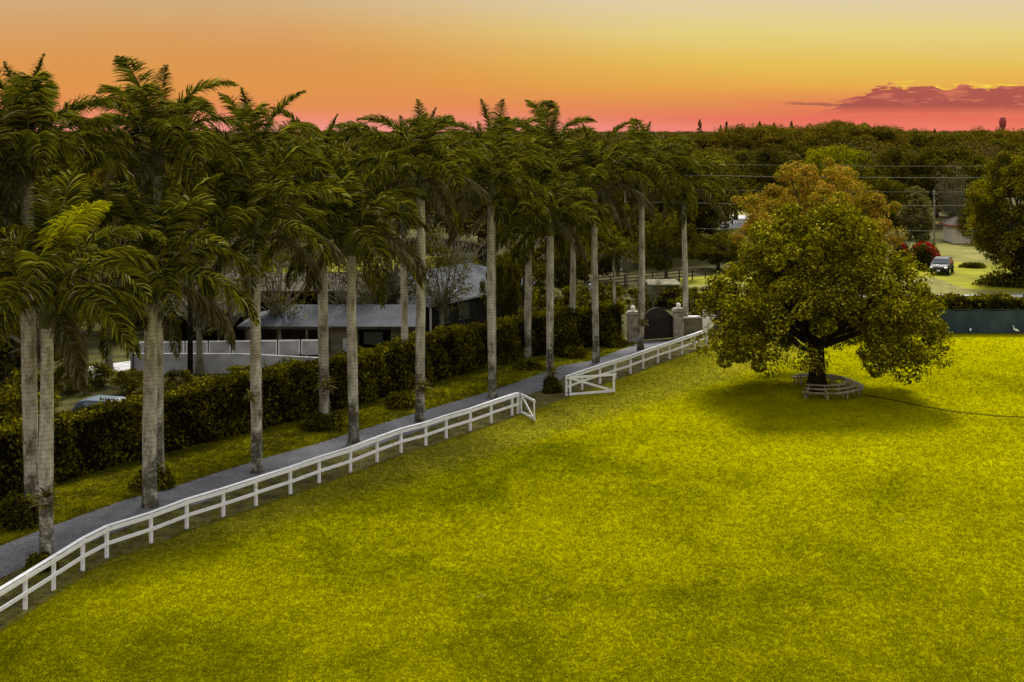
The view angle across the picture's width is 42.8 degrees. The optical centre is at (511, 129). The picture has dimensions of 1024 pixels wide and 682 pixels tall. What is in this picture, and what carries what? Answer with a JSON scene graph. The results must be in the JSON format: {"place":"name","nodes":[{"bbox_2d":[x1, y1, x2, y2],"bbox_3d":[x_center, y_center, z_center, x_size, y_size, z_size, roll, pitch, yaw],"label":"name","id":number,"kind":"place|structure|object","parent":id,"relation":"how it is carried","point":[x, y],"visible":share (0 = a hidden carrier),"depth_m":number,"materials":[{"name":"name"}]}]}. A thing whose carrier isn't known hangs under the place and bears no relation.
{"place":"outdoors","nodes":[
{"label":"outdoors","id":0,"kind":"place"},
{"bbox_2d":[163,293,266,340],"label":"tree","id":1,"kind":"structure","parent":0,"point":[184,329],"depth_m":107.03,"materials":[{"name":"green plant"}]},
{"bbox_2d":[133,273,399,323],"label":"barn","id":2,"kind":"structure","parent":0,"point":[308,298],"depth_m":115.45,"materials":[{"name":"grey"}]},
{"bbox_2d":[0,341,636,545],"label":"verge","id":3,"kind":"structure","parent":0,"point":[434,399],"depth_m":71.55,"materials":[{"name":"green plant"}]},
{"bbox_2d":[0,487,38,531],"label":"shrub","id":4,"kind":"object","parent":3,"relation":"on","point":[14,514],"visible":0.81,"depth_m":55.58,"materials":[{"name":"green plant"}]},
{"bbox_2d":[0,127,77,251],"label":"royal palm","id":5,"kind":"object","parent":3,"relation":"on","point":[7,138],"visible":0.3,"depth_m":55.24,"materials":[{"name":"green plant"}]},
{"bbox_2d":[0,53,141,500],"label":"royal palm","id":6,"kind":"object","parent":3,"relation":"on","point":[24,110],"visible":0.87,"depth_m":57.40,"materials":[{"name":"green plant"}]},
{"bbox_2d":[126,462,175,491],"bbox_3d":[-17.121,16.473,62.297,2.517,1.244,2.359,0,0,0],"label":"shrub","id":7,"kind":"object","parent":3,"relation":"on","point":[164,480],"visible":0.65,"depth_m":61.83,"materials":[{"name":"green plant"}]},
{"bbox_2d":[54,55,252,471],"bbox_3d":[-17.240,6.792,63.471,9.414,20.424,9.632,0,0,0],"label":"royal palm","id":8,"kind":"object","parent":3,"relation":"on","point":[165,124],"visible":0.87,"depth_m":61.87,"materials":[{"name":"green plant"}]},
{"bbox_2d":[165,87,339,450],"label":"royal palm","id":9,"kind":"object","parent":3,"relation":"on","point":[246,114],"visible":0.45,"depth_m":68.43,"materials":[{"name":"green plant"}]},
{"bbox_2d":[296,410,346,433],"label":"shrub","id":10,"kind":"object","parent":3,"relation":"on","point":[320,422],"visible":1,"depth_m":73.65,"materials":[{"name":"green plant"}]},
{"bbox_2d":[246,106,401,414],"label":"royal palm","id":11,"kind":"object","parent":3,"relation":"on","point":[328,136],"visible":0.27,"depth_m":76.08,"materials":[{"name":"green plant"}]},
{"bbox_2d":[383,390,414,409],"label":"shrub","id":12,"kind":"object","parent":3,"relation":"on","point":[401,400],"visible":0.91,"depth_m":79.53,"materials":[{"name":"green plant"}]},
{"bbox_2d":[434,98,558,373],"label":"royal palm","id":13,"kind":"object","parent":3,"relation":"on","point":[517,122],"visible":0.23,"depth_m":90.56,"materials":[{"name":"green plant"}]},
{"bbox_2d":[471,149,583,359],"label":"royal palm","id":14,"kind":"object","parent":3,"relation":"on","point":[527,306],"visible":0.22,"depth_m":96.14,"materials":[{"name":"green plant"}]},
{"bbox_2d":[626,306,637,342],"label":"entrance pillar","id":15,"kind":"structure","parent":3,"relation":"on","point":[632,323],"depth_m":104.12,"materials":[{"name":"stone"}]},
{"bbox_2d":[0,286,672,498],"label":"yard","id":16,"kind":"structure","parent":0,"point":[69,401],"depth_m":97.74,"materials":[{"name":"green plant"}]},
{"bbox_2d":[1,367,60,415],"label":"dark bush","id":17,"kind":"object","parent":16,"relation":"on","point":[16,377],"visible":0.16,"depth_m":76.50,"materials":[{"name":"green plant"}]},
{"bbox_2d":[0,382,62,423],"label":"dark bush","id":18,"kind":"object","parent":16,"relation":"on","point":[10,400],"visible":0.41,"depth_m":72.21,"materials":[{"name":"green plant"}]},
{"bbox_2d":[0,278,88,387],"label":"garden tree","id":19,"kind":"object","parent":16,"relation":"on","point":[13,361],"visible":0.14,"depth_m":83.86,"materials":[{"name":"green plant"}]},
{"bbox_2d":[0,253,93,404],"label":"sparse tree","id":20,"kind":"object","parent":16,"relation":"on","point":[38,340],"visible":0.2,"depth_m":80.13,"materials":[{"name":"green plant"}]},
{"bbox_2d":[54,360,95,395],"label":"dark bush","id":21,"kind":"object","parent":16,"relation":"on","point":[60,371],"visible":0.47,"depth_m":83.47,"materials":[{"name":"green plant"}]},
{"bbox_2d":[74,361,119,386],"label":"dark bush","id":22,"kind":"object","parent":16,"relation":"on","point":[102,370],"visible":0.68,"depth_m":85.85,"materials":[{"name":"green plant"}]},
{"bbox_2d":[63,210,179,369],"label":"sparse tree","id":23,"kind":"object","parent":16,"relation":"on","point":[110,360],"visible":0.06,"depth_m":92.15,"materials":[{"name":"green plant"}]},
{"bbox_2d":[107,368,143,395],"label":"dark bush","id":24,"kind":"object","parent":16,"relation":"on","point":[122,379],"visible":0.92,"depth_m":83.41,"materials":[{"name":"green plant"}]},
{"bbox_2d":[163,368,193,390],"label":"dark bush","id":25,"kind":"object","parent":16,"relation":"on","point":[184,375],"visible":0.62,"depth_m":83.92,"materials":[{"name":"green plant"}]},
{"bbox_2d":[187,219,204,381],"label":"utility pole","id":26,"kind":"object","parent":16,"relation":"on","point":[190,345],"visible":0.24,"depth_m":87.79,"materials":[{"name":"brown wood"}]},
{"bbox_2d":[137,221,271,375],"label":"sparse tree","id":27,"kind":"object","parent":16,"relation":"on","point":[199,322],"visible":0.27,"depth_m":90.24,"materials":[{"name":"green plant"}]},
{"bbox_2d":[130,353,317,374],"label":"white wall","id":28,"kind":"structure","parent":16,"relation":"on","point":[214,363],"depth_m":90.92,"materials":[{"name":"concrete"}]},
{"bbox_2d":[139,340,317,355],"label":"panel fence","id":29,"kind":"object","parent":16,"relation":"on","point":[290,347],"visible":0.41,"depth_m":92.80,"materials":[{"name":"concrete"}]},
{"bbox_2d":[224,240,332,354],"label":"sparse tree","id":30,"kind":"object","parent":16,"relation":"on","point":[274,305],"visible":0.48,"depth_m":97.95,"materials":[{"name":"brown plant"}]},
{"bbox_2d":[0,299,624,498],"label":"hedge","id":31,"kind":"object","parent":16,"relation":"on","point":[89,439],"visible":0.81,"depth_m":75.02,"materials":[{"name":"green plant"}]},
{"bbox_2d":[236,304,425,357],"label":"house","id":32,"kind":"structure","parent":16,"relation":"on","point":[376,324],"depth_m":97.72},
{"bbox_2d":[312,250,389,309],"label":"sparse tree","id":33,"kind":"object","parent":16,"relation":"on","point":[340,296],"visible":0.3,"depth_m":101.26,"materials":[{"name":"grey plant"}]},
{"bbox_2d":[333,230,414,303],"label":"sparse tree","id":34,"kind":"object","parent":16,"relation":"on","point":[389,293],"visible":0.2,"depth_m":105.31,"materials":[{"name":"grey plant"}]},
{"bbox_2d":[328,216,450,301],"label":"sparse tree","id":35,"kind":"object","parent":16,"relation":"on","point":[394,297],"visible":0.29,"depth_m":105.63,"materials":[{"name":"grey plant"}]},
{"bbox_2d":[332,113,466,341],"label":"royal palm","id":36,"kind":"object","parent":16,"relation":"on","point":[403,228],"visible":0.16,"depth_m":85.64,"materials":[{"name":"green plant"}]},
{"bbox_2d":[344,262,534,332],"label":"house","id":37,"kind":"structure","parent":16,"relation":"on","point":[470,309],"depth_m":112.31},
{"bbox_2d":[407,240,477,327],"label":"sparse tree","id":38,"kind":"object","parent":16,"relation":"on","point":[443,302],"visible":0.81,"depth_m":106.60,"materials":[{"name":"brown plant"}]},
{"bbox_2d":[412,207,497,268],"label":"sparse tree","id":39,"kind":"object","parent":16,"relation":"on","point":[441,241],"visible":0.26,"depth_m":120.26,"materials":[{"name":"grey plant"}]},
{"bbox_2d":[478,253,522,316],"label":"drooping tree","id":40,"kind":"object","parent":16,"relation":"on","point":[508,301],"visible":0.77,"depth_m":107.48,"materials":[{"name":"green plant"}]},
{"bbox_2d":[498,241,545,315],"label":"drooping tree","id":41,"kind":"object","parent":16,"relation":"on","point":[539,272],"visible":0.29,"depth_m":116.08,"materials":[{"name":"green plant"}]},
{"bbox_2d":[517,286,563,315],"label":"dark bush","id":42,"kind":"object","parent":16,"relation":"on","point":[536,297],"visible":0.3,"depth_m":106.91,"materials":[{"name":"green plant"}]},
{"bbox_2d":[506,99,604,303],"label":"royal palm","id":43,"kind":"object","parent":16,"relation":"on","point":[550,133],"visible":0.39,"depth_m":97.68,"materials":[{"name":"green plant"}]},
{"bbox_2d":[534,236,590,290],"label":"oak tree","id":44,"kind":"object","parent":16,"relation":"on","point":[583,271],"visible":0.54,"depth_m":128.86,"materials":[{"name":"green plant"}]},
{"bbox_2d":[516,168,628,311],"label":"royal palm","id":45,"kind":"object","parent":16,"relation":"on","point":[573,274],"visible":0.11,"depth_m":100.85,"materials":[{"name":"green plant"}]},
{"bbox_2d":[557,281,599,305],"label":"dark bush","id":46,"kind":"object","parent":16,"relation":"on","point":[584,292],"visible":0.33,"depth_m":108.64,"materials":[{"name":"green plant"}]},
{"bbox_2d":[588,280,628,327],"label":"dark bush","id":47,"kind":"object","parent":16,"relation":"on","point":[609,295],"visible":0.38,"depth_m":110.99,"materials":[{"name":"green plant"}]},
{"bbox_2d":[586,224,638,333],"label":"young palm","id":48,"kind":"object","parent":16,"relation":"on","point":[606,251],"visible":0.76,"depth_m":103.69,"materials":[{"name":"green plant"}]},
{"bbox_2d":[645,279,681,306],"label":"building","id":49,"kind":"structure","parent":16,"relation":"on","point":[674,283],"depth_m":125.31,"materials":[{"name":"beige"}]},
{"bbox_2d":[0,340,676,577],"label":"driveway","id":50,"kind":"structure","parent":0,"point":[13,557],"depth_m":64.05,"materials":[{"name":"grey asphalt"}]},
{"bbox_2d":[56,172,260,507],"bbox_3d":[-16.209,9.479,59.153,9.431,15.054,8.845,0,0,-15],"label":"royal palm","id":51,"kind":"object","parent":50,"relation":"on","point":[169,223],"visible":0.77,"depth_m":58.58,"materials":[{"name":"green plant"}]},
{"bbox_2d":[154,135,354,473],"bbox_3d":[-13.123,8.645,64.982,9.560,16.720,9.070,0,0,-20],"label":"royal palm","id":52,"kind":"object","parent":50,"relation":"on","point":[262,192],"visible":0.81,"depth_m":64.49,"materials":[{"name":"green plant"}]},
{"bbox_2d":[261,148,431,443],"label":"royal palm","id":53,"kind":"object","parent":50,"relation":"on","point":[374,233],"visible":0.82,"depth_m":70.24,"materials":[{"name":"green plant"}]},
{"bbox_2d":[331,99,504,422],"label":"royal palm","id":54,"kind":"object","parent":50,"relation":"on","point":[428,173],"visible":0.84,"depth_m":75.31,"materials":[{"name":"green plant"}]},
{"bbox_2d":[426,116,558,397],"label":"royal palm","id":55,"kind":"object","parent":50,"relation":"on","point":[503,168],"visible":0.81,"depth_m":82.20,"materials":[{"name":"green plant"}]},
{"bbox_2d":[496,161,613,376],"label":"royal palm","id":56,"kind":"object","parent":50,"relation":"on","point":[559,188],"visible":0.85,"depth_m":88.53,"materials":[{"name":"green plant"}]},
{"bbox_2d":[533,121,661,362],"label":"royal palm","id":57,"kind":"object","parent":50,"relation":"on","point":[589,170],"visible":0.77,"depth_m":94.81,"materials":[{"name":"green plant"}]},
{"bbox_2d":[594,118,702,349],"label":"royal palm","id":58,"kind":"object","parent":50,"relation":"on","point":[666,174],"visible":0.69,"depth_m":100.50,"materials":[{"name":"green plant"}]},
{"bbox_2d":[0,341,709,631],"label":"soil","id":59,"kind":"structure","parent":0,"point":[201,517],"depth_m":61.93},
{"bbox_2d":[0,168,171,555],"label":"royal palm","id":60,"kind":"object","parent":59,"relation":"on","point":[45,263],"visible":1,"depth_m":51.24,"materials":[{"name":"green plant"}]},
{"bbox_2d":[0,392,519,611],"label":"rail fence","id":61,"kind":"object","parent":59,"relation":"on","point":[53,558],"visible":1,"depth_m":57.16,"materials":[{"name":"white paint"}]},
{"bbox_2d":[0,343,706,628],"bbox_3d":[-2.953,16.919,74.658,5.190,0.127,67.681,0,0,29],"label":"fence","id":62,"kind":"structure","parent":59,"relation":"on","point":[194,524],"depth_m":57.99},
{"bbox_2d":[565,330,706,395],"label":"rail fence","id":63,"kind":"object","parent":59,"relation":"on","point":[642,353],"visible":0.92,"depth_m":91.03,"materials":[{"name":"white paint"}]},
{"bbox_2d":[0,333,1023,681],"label":"lawn","id":64,"kind":"structure","parent":0,"point":[980,342],"depth_m":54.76,"materials":[{"name":"green plant"}]},
{"bbox_2d":[689,192,956,391],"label":"spreading tree","id":65,"kind":"object","parent":64,"relation":"on","point":[815,309],"visible":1,"depth_m":81.64,"materials":[{"name":"green plant"}]},
{"bbox_2d":[791,373,863,399],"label":"bench","id":66,"kind":"object","parent":64,"relation":"on","point":[835,377],"visible":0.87,"depth_m":83.07,"materials":[{"name":"grey wood"}]},
{"bbox_2d":[0,197,1023,576],"bbox_3d":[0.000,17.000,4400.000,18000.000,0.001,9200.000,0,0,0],"label":"ground","id":67,"kind":"structure","parent":0,"point":[694,265],"depth_m":166.83,"materials":[{"name":"green plant"}]},
{"bbox_2d":[66,163,198,238],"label":"woodland tree","id":68,"kind":"object","parent":67,"relation":"on","point":[100,185],"visible":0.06,"depth_m":165.07,"materials":[{"name":"green plant"}]},
{"bbox_2d":[413,157,516,259],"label":"woodland tree","id":69,"kind":"object","parent":67,"relation":"on","point":[471,219],"visible":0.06,"depth_m":165.46,"materials":[{"name":"green plant"}]},
{"bbox_2d":[557,222,635,282],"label":"oak tree","id":70,"kind":"object","parent":67,"relation":"on","point":[605,265],"visible":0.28,"depth_m":143.56,"materials":[{"name":"green plant"}]},
{"bbox_2d":[609,202,680,265],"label":"oak tree","id":71,"kind":"object","parent":67,"relation":"on","point":[634,234],"visible":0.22,"depth_m":160.86,"materials":[{"name":"green plant"}]},
{"bbox_2d":[617,147,709,241],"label":"woodland tree","id":72,"kind":"object","parent":67,"relation":"on","point":[659,206],"visible":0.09,"depth_m":172.27,"materials":[{"name":"green plant"}]},
{"bbox_2d":[636,212,704,278],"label":"oak tree","id":73,"kind":"object","parent":67,"relation":"on","point":[655,241],"visible":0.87,"depth_m":148.38,"materials":[{"name":"green plant"}]},
{"bbox_2d":[616,149,738,254],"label":"woodland tree","id":74,"kind":"object","parent":67,"relation":"on","point":[702,205],"visible":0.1,"depth_m":174.44,"materials":[{"name":"green plant"}]},
{"bbox_2d":[671,303,684,338],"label":"entrance pillar","id":75,"kind":"structure","parent":67,"relation":"on","point":[678,311],"depth_m":105.86,"materials":[{"name":"stone"}]},
{"bbox_2d":[644,307,672,339],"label":"entrance gate","id":76,"kind":"structure","parent":75,"relation":"attached to","point":[660,321],"depth_m":105.57,"materials":[{"name":"brown wood"}]},
{"bbox_2d":[629,135,739,315],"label":"royal palm","id":77,"kind":"object","parent":67,"relation":"on","point":[685,197],"visible":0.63,"depth_m":106.38,"materials":[{"name":"green plant"}]},
{"bbox_2d":[673,285,710,315],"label":"dark bush","id":78,"kind":"object","parent":67,"relation":"on","point":[693,291],"visible":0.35,"depth_m":117.45,"materials":[{"name":"green plant"}]},
{"bbox_2d":[684,315,716,337],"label":"entrance wall","id":79,"kind":"structure","parent":67,"relation":"on","point":[692,324],"depth_m":106.62,"materials":[{"name":"white paint"}]},
{"bbox_2d":[676,216,734,248],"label":"oak tree","id":80,"kind":"object","parent":67,"relation":"on","point":[713,224],"visible":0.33,"depth_m":173.39,"materials":[{"name":"green plant"}]},
{"bbox_2d":[670,148,760,252],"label":"woodland tree","id":81,"kind":"object","parent":67,"relation":"on","point":[727,173],"visible":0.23,"depth_m":178.17,"materials":[{"name":"green plant"}]},
{"bbox_2d":[687,230,749,269],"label":"oak tree","id":82,"kind":"object","parent":67,"relation":"on","point":[719,256],"visible":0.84,"depth_m":156.75,"materials":[{"name":"green plant"}]},
{"bbox_2d":[694,150,749,230],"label":"woodland tree","id":83,"kind":"object","parent":67,"relation":"on","point":[740,186],"visible":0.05,"depth_m":188.38,"materials":[{"name":"green plant"}]},
{"bbox_2d":[720,146,823,214],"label":"oak tree","id":84,"kind":"object","parent":67,"relation":"on","point":[765,159],"visible":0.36,"depth_m":227.39,"materials":[{"name":"green plant"}]},
{"bbox_2d":[728,156,908,286],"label":"tree","id":85,"kind":"object","parent":67,"relation":"on","point":[870,203],"visible":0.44,"depth_m":118.49,"materials":[{"name":"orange plant"}]},
{"bbox_2d":[802,144,857,184],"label":"lime tree","id":86,"kind":"object","parent":67,"relation":"on","point":[849,159],"visible":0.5,"depth_m":293.87,"materials":[{"name":"green plant"}]},
{"bbox_2d":[714,292,1023,314],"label":"hedge","id":87,"kind":"object","parent":67,"relation":"on","point":[982,301],"visible":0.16,"depth_m":110.44,"materials":[{"name":"green plant"}]},
{"bbox_2d":[716,308,1023,333],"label":"screen fence","id":88,"kind":"object","parent":67,"relation":"on","point":[978,321],"visible":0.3,"depth_m":108.42,"materials":[{"name":"teal"}]},
{"bbox_2d":[855,170,907,239],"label":"oak tree","id":89,"kind":"object","parent":67,"relation":"on","point":[885,189],"visible":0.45,"depth_m":183.00,"materials":[{"name":"green plant"}]},
{"bbox_2d":[859,144,947,225],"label":"oak tree","id":90,"kind":"object","parent":67,"relation":"on","point":[902,166],"visible":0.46,"depth_m":227.45,"materials":[{"name":"green plant"}]},
{"bbox_2d":[932,163,969,225],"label":"bare tree","id":91,"kind":"object","parent":67,"relation":"on","point":[949,211],"visible":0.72,"depth_m":203.58,"materials":[{"name":"grey plant"}]},
{"bbox_2d":[906,140,999,212],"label":"oak tree","id":92,"kind":"object","parent":67,"relation":"on","point":[973,163],"visible":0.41,"depth_m":231.15,"materials":[{"name":"green plant"}]},
{"bbox_2d":[939,216,999,243],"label":"house","id":93,"kind":"structure","parent":67,"relation":"on","point":[951,234],"depth_m":195.06,"materials":[{"name":"beige"}]},
{"bbox_2d":[0,0,1023,131],"label":"sky","id":94,"kind":"structure","parent":0,"point":[941,65],"materials":[{"name":"orange"}]},
{"bbox_2d":[226,132,1016,196],"bbox_3d":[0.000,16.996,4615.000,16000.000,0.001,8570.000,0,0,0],"label":"distant ground","id":95,"kind":"structure","parent":0,"point":[763,196],"depth_m":360.44,"materials":[{"name":"green plant"}]},
{"bbox_2d":[9,130,1021,196],"bbox_3d":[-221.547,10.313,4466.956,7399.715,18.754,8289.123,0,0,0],"label":"distant woodland","id":96,"kind":"object","parent":95,"relation":"on","point":[621,137],"visible":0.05,"depth_m":389.13,"materials":[{"name":"green plant"}]},
{"bbox_2d":[706,123,786,156],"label":"skyline tree","id":97,"kind":"object","parent":95,"relation":"on","point":[744,139],"visible":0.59,"depth_m":427.91,"materials":[{"name":"green plant"}]},
{"bbox_2d":[761,121,913,157],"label":"dome tree","id":98,"kind":"object","parent":95,"relation":"on","point":[873,134],"visible":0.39,"depth_m":413.18,"materials":[{"name":"green plant"}]},
{"bbox_2d":[907,131,978,152],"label":"skyline tree","id":99,"kind":"object","parent":95,"relation":"on","point":[917,139],"visible":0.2,"depth_m":432.40,"materials":[{"name":"green plant"}]},
{"bbox_2d":[936,126,1023,146],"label":"skyline tree","id":100,"kind":"object","parent":95,"relation":"on","point":[978,134],"visible":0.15,"depth_m":451.45,"materials":[{"name":"green plant"}]},
{"bbox_2d":[722,215,747,227],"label":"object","id":101,"kind":"structure","parent":0,"point":[739,221],"depth_m":238.32,"materials":[{"name":"concrete"}]},
{"bbox_2d":[679,261,1023,290],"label":"clearing","id":102,"kind":"structure","parent":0,"point":[963,277],"depth_m":149.90,"materials":[{"name":"green plant"}]},
{"bbox_2d":[905,239,940,269],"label":"flowering bush","id":103,"kind":"object","parent":102,"relation":"on","point":[926,255],"visible":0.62,"depth_m":158.17,"materials":[{"name":"red plant"}]},
{"bbox_2d":[961,143,1023,276],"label":"broadleaf tree","id":104,"kind":"object","parent":102,"relation":"on","point":[994,219],"visible":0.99,"depth_m":141.25,"materials":[{"name":"green plant"}]},
{"bbox_2d":[971,270,1023,287],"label":"shrub","id":105,"kind":"object","parent":102,"relation":"on","point":[1011,280],"visible":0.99,"depth_m":141.38,"materials":[{"name":"green plant"}]},
{"bbox_2d":[679,277,1023,298],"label":"dirt path","id":106,"kind":"structure","parent":0,"point":[938,286],"depth_m":138.60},
{"bbox_2d":[910,243,997,262],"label":"pale field","id":107,"kind":"structure","parent":0,"point":[960,252],"depth_m":180.30,"materials":[{"name":"green plant"}]},
{"bbox_2d":[895,186,935,245],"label":"vine tree","id":108,"kind":"object","parent":107,"relation":"on","point":[917,227],"visible":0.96,"depth_m":172.76,"materials":[{"name":"green plant"}]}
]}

